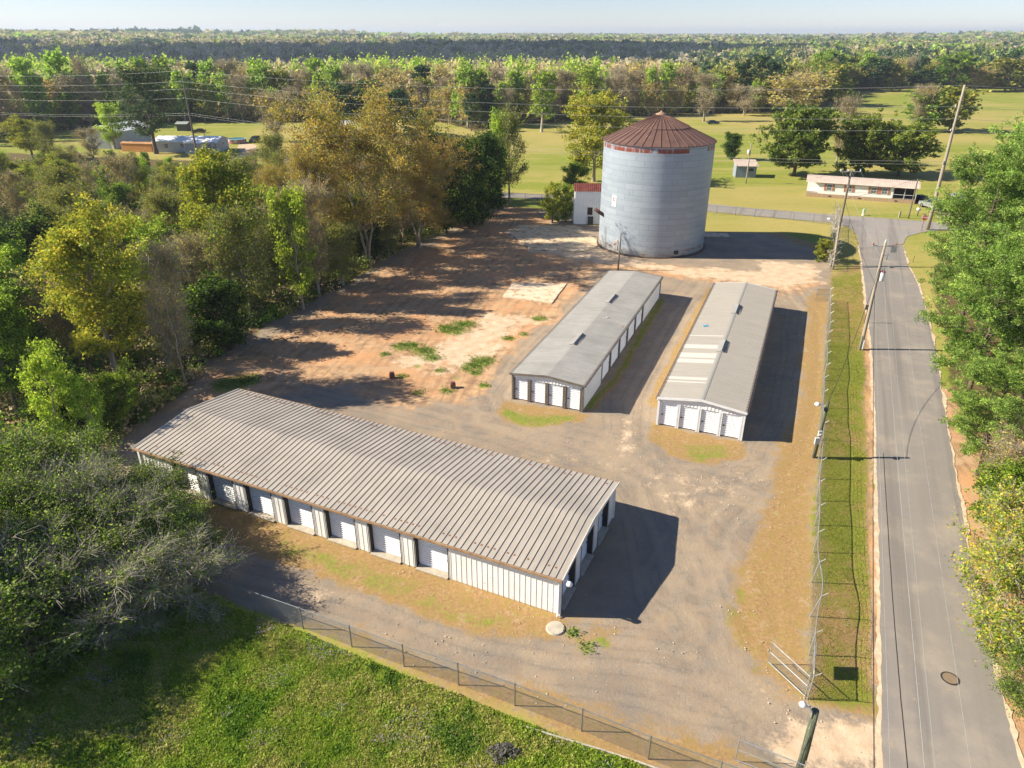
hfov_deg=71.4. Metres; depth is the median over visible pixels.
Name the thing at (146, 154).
broadleaf tree
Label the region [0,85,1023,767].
ground
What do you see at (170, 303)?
young tree
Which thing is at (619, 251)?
post
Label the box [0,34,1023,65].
ridge wood
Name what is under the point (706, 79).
bare tree
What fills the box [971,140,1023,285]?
pine tree
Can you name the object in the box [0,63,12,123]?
bare tree
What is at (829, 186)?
window
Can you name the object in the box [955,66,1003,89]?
budding tree
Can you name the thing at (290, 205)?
young tree
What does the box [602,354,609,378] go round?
roll up door
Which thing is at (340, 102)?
poplar tree
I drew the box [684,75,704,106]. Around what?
budding tree
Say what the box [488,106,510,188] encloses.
young tree
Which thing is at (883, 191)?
window
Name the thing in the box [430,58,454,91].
budding tree
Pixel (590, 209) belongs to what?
window
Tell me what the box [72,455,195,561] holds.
bare bush
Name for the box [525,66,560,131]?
poplar tree
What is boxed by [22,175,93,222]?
budding tree
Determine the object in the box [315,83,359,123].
pine tree
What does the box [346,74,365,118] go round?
budding tree
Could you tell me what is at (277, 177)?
oak tree
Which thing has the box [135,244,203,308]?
broadleaf tree
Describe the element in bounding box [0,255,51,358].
broadleaf tree
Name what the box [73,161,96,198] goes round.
bare tree
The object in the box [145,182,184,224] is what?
budding tree
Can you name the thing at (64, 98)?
broadleaf tree
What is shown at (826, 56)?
poplar tree
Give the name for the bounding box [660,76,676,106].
budding tree
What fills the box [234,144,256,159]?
dirt driveway
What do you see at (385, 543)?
roll up door
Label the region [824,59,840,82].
oak tree
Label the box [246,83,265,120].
budding tree
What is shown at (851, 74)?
budding tree
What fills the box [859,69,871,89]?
broadleaf tree
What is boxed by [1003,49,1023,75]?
pine tree
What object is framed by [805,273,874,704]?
verge grass
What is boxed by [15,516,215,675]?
bare bush
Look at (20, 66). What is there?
poplar tree
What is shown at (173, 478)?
bush
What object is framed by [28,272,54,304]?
oak tree
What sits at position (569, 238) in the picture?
concrete slab
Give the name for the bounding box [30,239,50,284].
budding tree
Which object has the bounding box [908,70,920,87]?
broadleaf tree
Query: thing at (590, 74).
poplar tree
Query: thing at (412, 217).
budding tree
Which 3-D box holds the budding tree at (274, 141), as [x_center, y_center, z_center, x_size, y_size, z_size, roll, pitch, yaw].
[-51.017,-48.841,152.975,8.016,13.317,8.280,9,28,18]
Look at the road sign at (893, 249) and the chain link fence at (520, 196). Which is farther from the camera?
the chain link fence at (520, 196)
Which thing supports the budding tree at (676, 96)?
on the ground at (658, 581)
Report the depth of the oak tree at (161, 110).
267.63 m
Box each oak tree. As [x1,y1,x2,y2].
[0,113,48,158]
[0,258,39,319]
[2,160,22,171]
[9,161,38,197]
[16,191,156,384]
[28,151,91,189]
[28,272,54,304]
[48,209,107,258]
[69,243,123,334]
[106,150,151,213]
[128,65,164,116]
[149,81,186,121]
[159,162,171,176]
[168,139,271,278]
[183,79,216,121]
[243,157,293,207]
[252,73,457,263]
[261,67,295,111]
[277,136,354,277]
[302,73,329,112]
[363,128,483,247]
[409,75,436,118]
[505,90,528,120]
[527,69,556,114]
[556,82,637,181]
[557,69,581,111]
[571,68,600,100]
[684,83,707,112]
[701,68,736,109]
[708,67,726,105]
[753,74,772,111]
[777,64,811,102]
[803,61,836,80]
[805,58,830,66]
[810,76,830,101]
[812,62,858,105]
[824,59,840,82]
[842,66,868,89]
[846,54,862,63]
[878,64,924,90]
[899,71,911,87]
[919,63,935,85]
[926,83,991,130]
[958,65,975,87]
[983,56,1023,90]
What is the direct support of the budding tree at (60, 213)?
on the ground at (658, 581)
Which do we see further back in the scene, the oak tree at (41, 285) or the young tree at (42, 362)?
the oak tree at (41, 285)
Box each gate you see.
[735,735,805,767]
[768,638,810,695]
[815,288,829,299]
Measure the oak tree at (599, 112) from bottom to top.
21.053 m
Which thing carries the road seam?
on the road at (990, 740)
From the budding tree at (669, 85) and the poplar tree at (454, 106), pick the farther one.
the budding tree at (669, 85)
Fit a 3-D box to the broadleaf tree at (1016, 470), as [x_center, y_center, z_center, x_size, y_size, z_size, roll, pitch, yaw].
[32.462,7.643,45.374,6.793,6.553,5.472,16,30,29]
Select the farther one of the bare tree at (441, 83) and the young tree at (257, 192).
the bare tree at (441, 83)
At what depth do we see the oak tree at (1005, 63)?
409.94 m
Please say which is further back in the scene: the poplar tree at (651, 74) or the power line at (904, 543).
the poplar tree at (651, 74)
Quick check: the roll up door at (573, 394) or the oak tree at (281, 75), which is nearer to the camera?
the roll up door at (573, 394)
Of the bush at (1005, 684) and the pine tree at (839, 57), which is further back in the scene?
the pine tree at (839, 57)
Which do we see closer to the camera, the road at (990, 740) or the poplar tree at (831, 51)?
the road at (990, 740)
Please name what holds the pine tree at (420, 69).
on the ground at (658, 581)
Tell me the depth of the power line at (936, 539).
28.52 m
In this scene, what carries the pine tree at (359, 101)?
on the ground at (658, 581)
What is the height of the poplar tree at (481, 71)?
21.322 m
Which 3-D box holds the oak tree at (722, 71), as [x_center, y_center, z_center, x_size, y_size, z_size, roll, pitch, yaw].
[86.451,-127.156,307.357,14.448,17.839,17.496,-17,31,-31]
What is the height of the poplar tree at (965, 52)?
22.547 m
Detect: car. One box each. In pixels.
[191,128,205,132]
[249,135,260,142]
[706,120,719,123]
[914,194,931,201]
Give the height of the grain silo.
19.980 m
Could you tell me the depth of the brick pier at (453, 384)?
67.18 m
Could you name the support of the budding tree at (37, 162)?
on the ground at (658, 581)
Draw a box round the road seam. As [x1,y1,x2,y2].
[883,453,907,767]
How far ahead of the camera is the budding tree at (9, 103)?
227.68 m
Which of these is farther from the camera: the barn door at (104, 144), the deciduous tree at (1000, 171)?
the barn door at (104, 144)
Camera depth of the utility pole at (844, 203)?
98.40 m
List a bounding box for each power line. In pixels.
[4,89,1009,121]
[4,98,984,132]
[4,114,946,164]
[8,81,1011,109]
[17,113,972,163]
[80,71,1023,89]
[829,270,878,399]
[845,168,939,767]
[847,187,890,767]
[851,170,935,767]
[851,194,924,767]
[860,169,970,767]
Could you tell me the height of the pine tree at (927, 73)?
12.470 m
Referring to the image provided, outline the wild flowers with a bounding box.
[0,600,614,767]
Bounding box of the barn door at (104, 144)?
[97,135,110,148]
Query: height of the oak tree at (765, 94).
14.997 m
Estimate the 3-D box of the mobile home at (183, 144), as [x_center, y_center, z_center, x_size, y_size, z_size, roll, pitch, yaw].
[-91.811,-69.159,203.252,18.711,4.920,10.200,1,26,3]
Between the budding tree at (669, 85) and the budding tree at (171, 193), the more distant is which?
the budding tree at (669, 85)
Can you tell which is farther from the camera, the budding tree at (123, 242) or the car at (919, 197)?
the car at (919, 197)
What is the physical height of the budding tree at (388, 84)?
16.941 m
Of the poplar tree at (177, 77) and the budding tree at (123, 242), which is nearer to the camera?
the budding tree at (123, 242)
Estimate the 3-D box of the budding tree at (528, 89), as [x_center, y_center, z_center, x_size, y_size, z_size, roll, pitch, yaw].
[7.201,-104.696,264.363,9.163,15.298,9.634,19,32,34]
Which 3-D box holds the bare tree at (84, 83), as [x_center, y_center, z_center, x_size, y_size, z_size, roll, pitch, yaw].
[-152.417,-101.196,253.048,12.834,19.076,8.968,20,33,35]
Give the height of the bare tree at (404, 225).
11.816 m
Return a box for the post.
[617,233,621,269]
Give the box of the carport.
[175,121,190,130]
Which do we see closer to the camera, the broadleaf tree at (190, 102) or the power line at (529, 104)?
the power line at (529, 104)
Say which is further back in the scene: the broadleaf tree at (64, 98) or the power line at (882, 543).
the broadleaf tree at (64, 98)
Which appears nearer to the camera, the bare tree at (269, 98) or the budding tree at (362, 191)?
the budding tree at (362, 191)
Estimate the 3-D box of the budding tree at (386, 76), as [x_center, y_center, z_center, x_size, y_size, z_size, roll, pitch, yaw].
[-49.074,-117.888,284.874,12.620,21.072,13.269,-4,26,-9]
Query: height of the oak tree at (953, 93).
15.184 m
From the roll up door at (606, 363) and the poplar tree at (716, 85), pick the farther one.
the poplar tree at (716, 85)
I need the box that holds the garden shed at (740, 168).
[733,159,758,177]
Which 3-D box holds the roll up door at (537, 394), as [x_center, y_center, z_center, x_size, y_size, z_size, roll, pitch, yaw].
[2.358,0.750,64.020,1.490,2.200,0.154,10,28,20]
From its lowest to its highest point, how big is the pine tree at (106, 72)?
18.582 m
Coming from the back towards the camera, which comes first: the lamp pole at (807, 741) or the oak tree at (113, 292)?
the oak tree at (113, 292)
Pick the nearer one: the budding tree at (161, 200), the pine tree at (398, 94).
the budding tree at (161, 200)
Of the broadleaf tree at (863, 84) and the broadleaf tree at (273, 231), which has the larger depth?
the broadleaf tree at (863, 84)
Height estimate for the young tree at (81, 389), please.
7.166 m
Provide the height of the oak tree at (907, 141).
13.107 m
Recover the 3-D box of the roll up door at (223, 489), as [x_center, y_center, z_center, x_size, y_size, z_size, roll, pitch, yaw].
[-20.317,7.476,50.159,2.440,2.350,0.550,12,28,22]
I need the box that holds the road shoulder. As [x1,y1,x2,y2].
[857,245,1023,767]
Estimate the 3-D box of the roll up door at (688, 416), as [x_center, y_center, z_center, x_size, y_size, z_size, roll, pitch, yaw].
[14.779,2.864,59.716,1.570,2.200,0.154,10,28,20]
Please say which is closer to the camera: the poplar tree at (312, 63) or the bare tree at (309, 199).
the bare tree at (309, 199)
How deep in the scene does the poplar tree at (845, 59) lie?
414.77 m
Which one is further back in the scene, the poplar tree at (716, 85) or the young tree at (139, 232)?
the poplar tree at (716, 85)
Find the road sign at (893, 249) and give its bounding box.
[890,246,897,264]
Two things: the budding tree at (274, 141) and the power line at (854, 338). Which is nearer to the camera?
the power line at (854, 338)
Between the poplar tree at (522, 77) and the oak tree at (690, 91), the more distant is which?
the oak tree at (690, 91)
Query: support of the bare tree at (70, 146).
on the ground at (658, 581)
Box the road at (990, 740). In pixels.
[859,245,1021,767]
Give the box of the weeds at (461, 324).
[189,314,594,653]
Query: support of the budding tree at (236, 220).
on the ground at (658, 581)
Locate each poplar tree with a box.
[3,53,48,121]
[10,68,54,122]
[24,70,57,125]
[38,45,73,105]
[70,69,96,124]
[92,69,116,121]
[119,52,144,69]
[150,52,177,119]
[169,66,194,120]
[195,56,217,119]
[208,68,236,120]
[242,76,257,117]
[246,55,270,115]
[248,59,273,108]
[266,86,279,109]
[302,53,324,93]
[307,70,331,111]
[320,62,345,109]
[335,82,346,113]
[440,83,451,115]
[449,86,461,124]
[452,61,479,123]
[469,63,491,126]
[493,78,512,113]
[504,66,526,114]
[512,72,529,115]
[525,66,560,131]
[569,61,607,105]
[640,64,660,115]
[658,58,680,109]
[707,72,726,112]
[748,81,764,112]
[812,48,826,63]
[823,46,838,57]
[823,51,833,62]
[838,51,849,62]
[855,59,868,89]
[861,51,878,80]
[952,48,969,77]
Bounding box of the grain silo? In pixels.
[594,110,716,258]
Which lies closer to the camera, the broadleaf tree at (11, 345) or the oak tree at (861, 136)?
the broadleaf tree at (11, 345)
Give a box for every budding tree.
[0,82,12,133]
[0,153,12,195]
[17,175,44,207]
[22,79,51,123]
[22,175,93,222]
[25,197,79,229]
[27,116,61,154]
[28,152,96,206]
[29,157,46,172]
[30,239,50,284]
[38,144,82,179]
[41,71,66,123]
[71,196,165,289]
[84,168,100,184]
[128,177,192,238]
[140,183,197,231]
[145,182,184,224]
[146,169,178,204]
[154,158,164,174]
[155,162,186,198]
[161,226,204,271]
[176,165,228,203]
[191,200,285,324]
[227,150,261,211]
[228,59,249,113]
[240,231,297,299]
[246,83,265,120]
[252,127,289,172]
[261,147,293,185]
[299,87,317,116]
[314,213,363,285]
[337,183,365,234]
[343,185,366,202]
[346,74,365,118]
[372,174,388,192]
[374,63,402,93]
[375,214,402,257]
[377,73,397,89]
[383,82,404,112]
[388,70,414,107]
[395,205,418,228]
[428,85,446,121]
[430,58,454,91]
[437,86,455,122]
[440,77,458,119]
[453,80,478,127]
[493,93,529,203]
[507,69,528,113]
[519,83,539,122]
[552,69,571,116]
[623,57,651,108]
[640,79,661,115]
[645,81,665,114]
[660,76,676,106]
[662,81,680,114]
[672,85,688,114]
[675,57,700,102]
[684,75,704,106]
[718,67,736,108]
[726,82,741,112]
[728,56,759,105]
[764,71,819,110]
[786,68,840,108]
[796,63,813,76]
[844,67,858,88]
[892,54,909,77]
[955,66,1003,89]
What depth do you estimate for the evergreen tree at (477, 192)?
118.92 m
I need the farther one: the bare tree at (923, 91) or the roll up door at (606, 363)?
the bare tree at (923, 91)
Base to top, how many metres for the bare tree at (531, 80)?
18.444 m
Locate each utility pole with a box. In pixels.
[181,70,196,155]
[745,143,751,182]
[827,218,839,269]
[830,169,860,266]
[858,240,896,349]
[908,179,917,218]
[925,85,965,229]
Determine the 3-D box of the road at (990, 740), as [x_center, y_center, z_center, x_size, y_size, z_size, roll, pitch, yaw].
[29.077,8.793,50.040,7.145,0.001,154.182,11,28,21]
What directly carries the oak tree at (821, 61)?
on the ground at (658, 581)
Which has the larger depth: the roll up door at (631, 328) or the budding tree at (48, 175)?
the budding tree at (48, 175)
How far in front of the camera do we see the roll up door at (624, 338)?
75.06 m
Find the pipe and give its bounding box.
[518,724,656,767]
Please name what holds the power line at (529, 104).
attached to the utility pole at (189, 113)
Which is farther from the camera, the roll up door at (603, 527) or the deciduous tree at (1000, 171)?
the deciduous tree at (1000, 171)
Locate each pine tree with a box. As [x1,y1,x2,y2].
[96,69,117,121]
[103,60,187,153]
[183,61,203,106]
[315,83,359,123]
[344,79,384,130]
[374,87,413,136]
[395,108,435,148]
[409,64,430,96]
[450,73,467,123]
[461,93,478,130]
[477,81,497,127]
[732,58,756,110]
[750,54,771,80]
[761,60,785,109]
[833,54,845,63]
[859,57,895,90]
[903,69,938,89]
[907,57,919,75]
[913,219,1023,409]
[915,57,930,69]
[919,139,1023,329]
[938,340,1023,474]
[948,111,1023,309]
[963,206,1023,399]
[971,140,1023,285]
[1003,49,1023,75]
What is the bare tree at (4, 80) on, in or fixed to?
on the ground at (658, 581)
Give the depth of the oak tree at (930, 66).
438.37 m
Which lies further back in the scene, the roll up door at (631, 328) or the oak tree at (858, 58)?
the oak tree at (858, 58)
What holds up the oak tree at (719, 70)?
on the ground at (658, 581)
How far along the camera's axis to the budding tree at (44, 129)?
179.53 m
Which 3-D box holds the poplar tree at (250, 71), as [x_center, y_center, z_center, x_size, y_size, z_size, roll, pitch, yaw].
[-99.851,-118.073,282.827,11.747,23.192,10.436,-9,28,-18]
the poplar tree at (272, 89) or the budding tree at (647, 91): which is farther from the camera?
the budding tree at (647, 91)
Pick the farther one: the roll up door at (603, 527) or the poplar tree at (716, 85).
the poplar tree at (716, 85)
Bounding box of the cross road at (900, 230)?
[502,193,976,246]
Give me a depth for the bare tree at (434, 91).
274.30 m
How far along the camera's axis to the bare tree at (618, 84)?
281.78 m
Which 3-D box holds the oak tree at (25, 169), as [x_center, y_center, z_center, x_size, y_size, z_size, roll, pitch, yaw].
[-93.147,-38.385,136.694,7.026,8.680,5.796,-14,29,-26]
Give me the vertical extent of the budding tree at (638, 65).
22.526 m
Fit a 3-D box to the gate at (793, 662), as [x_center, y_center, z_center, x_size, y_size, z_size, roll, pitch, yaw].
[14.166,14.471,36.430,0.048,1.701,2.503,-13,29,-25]
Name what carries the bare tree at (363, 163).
on the ground at (658, 581)
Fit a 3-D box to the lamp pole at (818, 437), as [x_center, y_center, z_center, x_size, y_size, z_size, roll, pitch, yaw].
[23.628,3.708,55.160,1.250,5.116,0.708,0,26,0]
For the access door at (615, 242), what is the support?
in the grain silo
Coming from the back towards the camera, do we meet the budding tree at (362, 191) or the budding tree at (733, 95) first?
the budding tree at (733, 95)
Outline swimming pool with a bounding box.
[228,137,246,143]
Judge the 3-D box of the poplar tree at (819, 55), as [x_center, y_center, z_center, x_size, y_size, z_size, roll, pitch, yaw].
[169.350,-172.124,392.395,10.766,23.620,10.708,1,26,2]
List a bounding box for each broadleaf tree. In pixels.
[0,224,33,266]
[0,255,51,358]
[0,277,40,409]
[36,152,51,168]
[53,89,82,128]
[86,193,121,214]
[90,166,123,206]
[90,357,145,423]
[94,180,137,215]
[102,148,115,158]
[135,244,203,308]
[139,150,150,167]
[148,218,182,250]
[175,76,201,118]
[252,210,317,284]
[323,201,350,258]
[561,160,595,200]
[770,80,788,109]
[798,62,818,69]
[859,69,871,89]
[871,71,882,88]
[900,89,953,130]
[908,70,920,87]
[931,52,985,88]
[964,454,1023,540]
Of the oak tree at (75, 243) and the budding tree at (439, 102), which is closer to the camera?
the oak tree at (75, 243)
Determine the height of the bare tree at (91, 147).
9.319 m
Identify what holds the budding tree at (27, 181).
on the ground at (658, 581)
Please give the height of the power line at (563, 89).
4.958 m
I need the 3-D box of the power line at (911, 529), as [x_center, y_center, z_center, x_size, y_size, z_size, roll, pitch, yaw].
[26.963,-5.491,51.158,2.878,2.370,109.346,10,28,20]
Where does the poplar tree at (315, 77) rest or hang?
on the ground at (658, 581)
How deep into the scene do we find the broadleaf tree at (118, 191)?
116.34 m
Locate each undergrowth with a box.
[0,80,1023,139]
[0,155,501,454]
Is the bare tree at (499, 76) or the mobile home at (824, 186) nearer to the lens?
the mobile home at (824, 186)
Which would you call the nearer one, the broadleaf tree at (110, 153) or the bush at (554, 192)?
the bush at (554, 192)
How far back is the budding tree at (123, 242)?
87.62 m
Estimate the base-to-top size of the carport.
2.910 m
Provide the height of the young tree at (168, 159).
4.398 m
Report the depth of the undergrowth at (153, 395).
72.47 m
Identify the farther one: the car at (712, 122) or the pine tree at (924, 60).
the pine tree at (924, 60)
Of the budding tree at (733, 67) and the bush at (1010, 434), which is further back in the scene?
the budding tree at (733, 67)
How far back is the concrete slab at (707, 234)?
117.86 m
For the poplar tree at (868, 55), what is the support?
on the ground at (658, 581)
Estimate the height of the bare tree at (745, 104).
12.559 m
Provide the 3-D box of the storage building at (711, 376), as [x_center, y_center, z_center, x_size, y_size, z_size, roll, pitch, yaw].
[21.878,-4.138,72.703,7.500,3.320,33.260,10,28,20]
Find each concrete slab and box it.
[502,283,566,303]
[510,225,596,251]
[704,232,730,236]
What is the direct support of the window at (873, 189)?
in the mobile home at (824, 186)
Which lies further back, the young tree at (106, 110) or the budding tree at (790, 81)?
the budding tree at (790, 81)
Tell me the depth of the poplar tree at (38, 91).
241.07 m
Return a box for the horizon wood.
[0,25,1023,41]
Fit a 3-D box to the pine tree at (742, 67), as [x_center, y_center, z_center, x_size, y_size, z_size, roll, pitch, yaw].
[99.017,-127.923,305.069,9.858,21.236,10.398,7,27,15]
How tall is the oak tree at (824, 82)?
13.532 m
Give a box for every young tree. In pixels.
[0,150,12,172]
[0,234,45,302]
[13,336,88,444]
[61,369,106,450]
[92,100,127,148]
[105,212,174,290]
[129,282,193,329]
[135,155,152,194]
[163,156,177,164]
[231,183,267,235]
[256,175,318,309]
[344,174,363,199]
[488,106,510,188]
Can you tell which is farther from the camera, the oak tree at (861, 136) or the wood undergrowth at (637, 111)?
the wood undergrowth at (637, 111)
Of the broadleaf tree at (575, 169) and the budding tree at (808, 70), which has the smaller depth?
the broadleaf tree at (575, 169)
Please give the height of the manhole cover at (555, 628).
0.120 m
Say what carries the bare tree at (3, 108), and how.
on the ground at (658, 581)
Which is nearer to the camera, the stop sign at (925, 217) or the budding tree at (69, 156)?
the stop sign at (925, 217)
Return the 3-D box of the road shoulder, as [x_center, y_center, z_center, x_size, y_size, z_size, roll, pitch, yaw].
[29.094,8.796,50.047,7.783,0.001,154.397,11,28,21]
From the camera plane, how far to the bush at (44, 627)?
36.28 m
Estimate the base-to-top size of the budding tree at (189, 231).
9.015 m
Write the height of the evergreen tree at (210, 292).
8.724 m
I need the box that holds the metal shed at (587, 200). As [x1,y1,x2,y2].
[573,183,601,224]
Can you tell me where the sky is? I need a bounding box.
[0,0,1023,33]
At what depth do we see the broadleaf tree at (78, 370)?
57.33 m
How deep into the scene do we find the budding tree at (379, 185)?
129.21 m
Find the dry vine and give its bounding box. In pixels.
[824,199,848,268]
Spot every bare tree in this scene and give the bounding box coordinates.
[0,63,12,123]
[0,65,16,124]
[0,89,16,136]
[0,167,27,220]
[0,251,110,359]
[6,78,33,122]
[20,178,54,205]
[45,71,80,120]
[64,144,78,164]
[66,53,95,110]
[66,72,99,126]
[67,126,101,160]
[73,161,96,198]
[74,150,87,167]
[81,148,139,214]
[83,85,107,119]
[104,72,133,120]
[104,202,149,243]
[105,65,130,112]
[108,228,195,385]
[127,275,187,357]
[159,227,239,313]
[164,65,184,105]
[210,55,242,118]
[211,59,231,111]
[221,73,249,121]
[236,89,292,134]
[247,148,256,166]
[252,182,293,219]
[278,169,338,296]
[280,83,299,121]
[280,149,328,170]
[287,67,311,114]
[324,59,356,104]
[346,89,357,115]
[349,56,379,94]
[350,152,384,200]
[377,173,418,241]
[411,80,430,109]
[425,83,439,105]
[436,75,453,120]
[483,63,510,115]
[497,85,518,116]
[520,70,541,120]
[539,67,563,112]
[550,84,563,121]
[556,67,578,116]
[597,72,605,94]
[602,73,619,109]
[608,64,627,107]
[609,65,631,102]
[611,71,629,114]
[623,67,647,112]
[625,83,637,114]
[642,64,665,113]
[673,64,692,102]
[690,70,726,120]
[729,83,765,115]
[786,71,805,103]
[829,91,863,161]
[906,55,918,86]
[906,82,941,127]
[967,414,1023,505]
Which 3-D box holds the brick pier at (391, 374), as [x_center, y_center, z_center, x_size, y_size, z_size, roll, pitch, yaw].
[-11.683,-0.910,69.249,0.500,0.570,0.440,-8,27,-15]
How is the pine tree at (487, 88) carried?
on the ground at (658, 581)
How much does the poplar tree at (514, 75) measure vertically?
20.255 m
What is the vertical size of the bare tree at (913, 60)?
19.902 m
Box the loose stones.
[212,244,824,746]
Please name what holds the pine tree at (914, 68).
on the ground at (658, 581)
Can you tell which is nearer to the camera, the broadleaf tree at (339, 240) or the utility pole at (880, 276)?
the utility pole at (880, 276)
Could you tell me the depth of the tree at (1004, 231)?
61.86 m
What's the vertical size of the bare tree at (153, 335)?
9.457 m
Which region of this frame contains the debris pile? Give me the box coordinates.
[484,741,524,765]
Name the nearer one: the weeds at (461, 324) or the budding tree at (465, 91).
the weeds at (461, 324)
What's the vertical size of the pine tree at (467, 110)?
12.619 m
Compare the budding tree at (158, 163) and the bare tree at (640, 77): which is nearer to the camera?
the budding tree at (158, 163)
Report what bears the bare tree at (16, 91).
on the ground at (658, 581)
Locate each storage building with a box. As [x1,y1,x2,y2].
[132,388,619,616]
[509,270,662,411]
[656,282,777,440]
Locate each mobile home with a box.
[151,133,228,152]
[806,174,920,203]
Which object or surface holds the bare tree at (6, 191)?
on the ground at (658, 581)
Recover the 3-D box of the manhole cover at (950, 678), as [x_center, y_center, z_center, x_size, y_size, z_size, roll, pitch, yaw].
[22.699,15.242,36.876,0.900,0.012,0.900,0,26,0]
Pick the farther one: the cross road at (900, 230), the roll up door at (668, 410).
the cross road at (900, 230)
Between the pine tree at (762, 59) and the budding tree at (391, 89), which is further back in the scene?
the pine tree at (762, 59)
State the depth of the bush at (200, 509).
45.25 m
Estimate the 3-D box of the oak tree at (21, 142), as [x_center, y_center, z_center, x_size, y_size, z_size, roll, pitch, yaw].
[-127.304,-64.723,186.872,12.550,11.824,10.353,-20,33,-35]
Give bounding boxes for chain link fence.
[181,571,736,767]
[513,193,831,224]
[807,287,833,699]
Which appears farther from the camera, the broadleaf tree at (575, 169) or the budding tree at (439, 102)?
the budding tree at (439, 102)
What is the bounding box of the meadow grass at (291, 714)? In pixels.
[0,601,639,767]
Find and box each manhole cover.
[546,621,564,635]
[940,671,959,684]
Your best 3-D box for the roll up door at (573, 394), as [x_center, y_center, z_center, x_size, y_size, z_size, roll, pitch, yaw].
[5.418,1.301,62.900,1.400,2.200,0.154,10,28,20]
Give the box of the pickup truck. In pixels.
[918,199,941,210]
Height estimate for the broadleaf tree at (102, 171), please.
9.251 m
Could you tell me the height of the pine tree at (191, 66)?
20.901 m
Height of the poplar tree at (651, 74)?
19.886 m
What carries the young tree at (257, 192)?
on the ground at (658, 581)
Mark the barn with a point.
(130, 134)
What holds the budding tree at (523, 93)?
on the ground at (658, 581)
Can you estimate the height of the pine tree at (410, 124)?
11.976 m
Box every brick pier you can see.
[389,371,394,377]
[449,381,455,387]
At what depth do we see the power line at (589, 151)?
130.09 m
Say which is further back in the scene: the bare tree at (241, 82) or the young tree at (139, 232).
the bare tree at (241, 82)
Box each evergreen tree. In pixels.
[0,199,59,291]
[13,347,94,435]
[166,270,258,357]
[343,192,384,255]
[417,115,476,233]
[445,131,496,226]
[467,128,508,212]
[720,131,744,159]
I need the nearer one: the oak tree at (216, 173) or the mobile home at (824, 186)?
the oak tree at (216, 173)
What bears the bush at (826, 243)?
on the ground at (658, 581)
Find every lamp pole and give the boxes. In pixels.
[796,701,818,767]
[812,401,829,457]
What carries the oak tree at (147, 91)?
on the ground at (658, 581)
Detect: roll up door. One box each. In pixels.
[171,462,201,497]
[206,473,237,509]
[243,485,275,521]
[282,497,315,535]
[323,510,357,549]
[367,523,401,563]
[413,538,448,579]
[515,378,527,401]
[530,380,544,402]
[548,384,562,407]
[561,558,575,610]
[565,387,579,409]
[580,525,593,576]
[597,499,609,545]
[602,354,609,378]
[611,341,618,365]
[620,330,626,352]
[628,319,634,340]
[636,308,642,328]
[659,402,677,425]
[678,405,697,431]
[699,409,719,435]
[720,413,741,437]
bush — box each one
[0,410,101,525]
[0,453,115,568]
[0,479,169,640]
[0,500,136,658]
[0,518,110,705]
[0,534,64,713]
[3,434,140,547]
[12,414,150,535]
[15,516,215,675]
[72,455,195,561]
[79,450,190,523]
[102,509,258,628]
[105,481,224,588]
[113,445,205,512]
[118,477,228,563]
[538,181,566,222]
[558,183,573,221]
[813,238,838,261]
[944,518,1023,659]
[946,471,1023,596]
[972,619,1023,720]
[983,408,1023,479]
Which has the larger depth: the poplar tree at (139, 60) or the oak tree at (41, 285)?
the poplar tree at (139, 60)
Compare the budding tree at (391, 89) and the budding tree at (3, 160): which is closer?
the budding tree at (3, 160)
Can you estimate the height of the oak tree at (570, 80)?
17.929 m
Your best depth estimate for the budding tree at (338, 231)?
92.00 m
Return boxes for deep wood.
[0,43,1023,121]
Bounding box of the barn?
[85,120,151,148]
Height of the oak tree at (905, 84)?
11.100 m
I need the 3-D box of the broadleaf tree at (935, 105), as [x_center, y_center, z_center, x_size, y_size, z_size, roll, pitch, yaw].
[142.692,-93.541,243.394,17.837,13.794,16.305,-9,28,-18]
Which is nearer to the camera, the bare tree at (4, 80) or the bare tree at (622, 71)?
the bare tree at (4, 80)
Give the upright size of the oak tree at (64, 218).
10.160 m
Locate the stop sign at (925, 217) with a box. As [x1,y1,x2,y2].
[921,214,927,230]
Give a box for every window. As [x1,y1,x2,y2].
[587,207,592,214]
[826,184,832,190]
[870,187,876,193]
[881,188,887,193]
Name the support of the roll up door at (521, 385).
in the storage building at (569, 358)
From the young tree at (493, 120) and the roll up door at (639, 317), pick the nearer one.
the roll up door at (639, 317)
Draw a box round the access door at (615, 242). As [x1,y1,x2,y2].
[613,239,617,249]
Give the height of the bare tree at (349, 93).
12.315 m
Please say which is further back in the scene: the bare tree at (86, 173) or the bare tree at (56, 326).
the bare tree at (86, 173)
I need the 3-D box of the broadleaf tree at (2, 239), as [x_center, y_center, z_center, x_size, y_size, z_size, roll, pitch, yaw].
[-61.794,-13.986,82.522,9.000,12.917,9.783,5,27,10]
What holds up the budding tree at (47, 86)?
on the ground at (658, 581)
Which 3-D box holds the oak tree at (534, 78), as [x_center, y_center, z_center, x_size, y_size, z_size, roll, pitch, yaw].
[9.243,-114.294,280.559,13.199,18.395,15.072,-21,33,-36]
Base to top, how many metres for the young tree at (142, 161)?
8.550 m
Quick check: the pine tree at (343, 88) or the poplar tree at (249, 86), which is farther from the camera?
the poplar tree at (249, 86)

